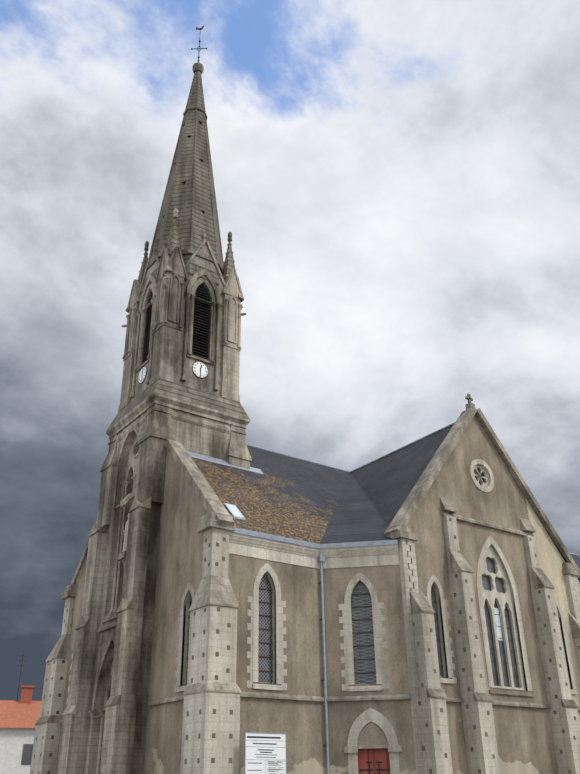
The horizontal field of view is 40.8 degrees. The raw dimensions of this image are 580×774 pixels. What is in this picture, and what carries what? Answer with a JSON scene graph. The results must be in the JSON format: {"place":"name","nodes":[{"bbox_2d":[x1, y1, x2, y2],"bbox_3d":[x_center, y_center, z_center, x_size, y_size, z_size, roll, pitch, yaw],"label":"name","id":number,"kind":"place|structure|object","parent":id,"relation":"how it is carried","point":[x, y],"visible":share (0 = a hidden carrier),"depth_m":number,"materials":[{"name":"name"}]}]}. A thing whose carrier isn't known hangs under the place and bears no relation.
{"place":"outdoors","nodes":[
{"label":"outdoors","id":0,"kind":"place"},
{"bbox_2d":[0,657,41,773],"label":"house","id":1,"kind":"structure","parent":0,"point":[18,719],"depth_m":62.16,"materials":[{"name":"paint"}]},
{"bbox_2d":[57,378,251,773],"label":"church tower","id":2,"kind":"structure","parent":0,"point":[104,722],"depth_m":42.08,"materials":[{"name":"grey stone"}]},
{"bbox_2d":[122,514,128,551],"bbox_3d":[-9.051,8.036,43.759,0.573,2.670,0.770,18,-33,-32],"label":"saint statue","id":3,"kind":"object","parent":2,"relation":"on","point":[125,532],"visible":0.31,"depth_m":43.43,"materials":[{"name":"stone"}]},
{"bbox_2d":[118,208,245,411],"bbox_3d":[-7.115,-4.691,52.132,6.140,13.422,6.140,18,-33,-32],"label":"belfry","id":4,"kind":"object","parent":2,"relation":"on","point":[182,325],"visible":0.9,"depth_m":49.62,"materials":[{"name":"grey stone"}]},
{"bbox_2d":[142,62,223,292],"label":"church spire","id":5,"kind":"structure","parent":4,"relation":"on","point":[189,195],"depth_m":55.23,"materials":[{"name":"grey stone"}]},
{"bbox_2d":[191,25,206,61],"bbox_3d":[-7.481,-28.257,64.385,1.366,4.750,0.177,0,-27,-1],"label":"weather vane","id":6,"kind":"object","parent":5,"relation":"on","point":[199,48],"visible":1,"depth_m":64.21,"materials":[{"name":"grey metal"}]},
{"bbox_2d":[30,439,415,773],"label":"church nave walls","id":7,"kind":"structure","parent":0,"point":[301,644],"depth_m":36.72,"materials":[{"name":"beige stone"}]},
{"bbox_2d":[187,422,579,579],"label":"church roofs","id":8,"kind":"structure","parent":7,"relation":"on","point":[278,494],"depth_m":45.32,"materials":[{"name":"tile"}]},
{"bbox_2d":[0,0,579,700],"label":"sky","id":9,"kind":"structure","parent":0,"point":[397,182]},
{"bbox_2d":[384,393,579,773],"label":"transept","id":10,"kind":"structure","parent":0,"point":[490,583],"depth_m":41.13,"materials":[{"name":"beige stone"}]},
{"label":"ground","id":11,"kind":"structure","parent":0,"visible":0},
{"bbox_2d":[244,732,286,773],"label":"sign","id":12,"kind":"object","parent":11,"relation":"on","point":[264,753],"visible":1,"depth_m":32.08,"materials":[{"name":"white"}]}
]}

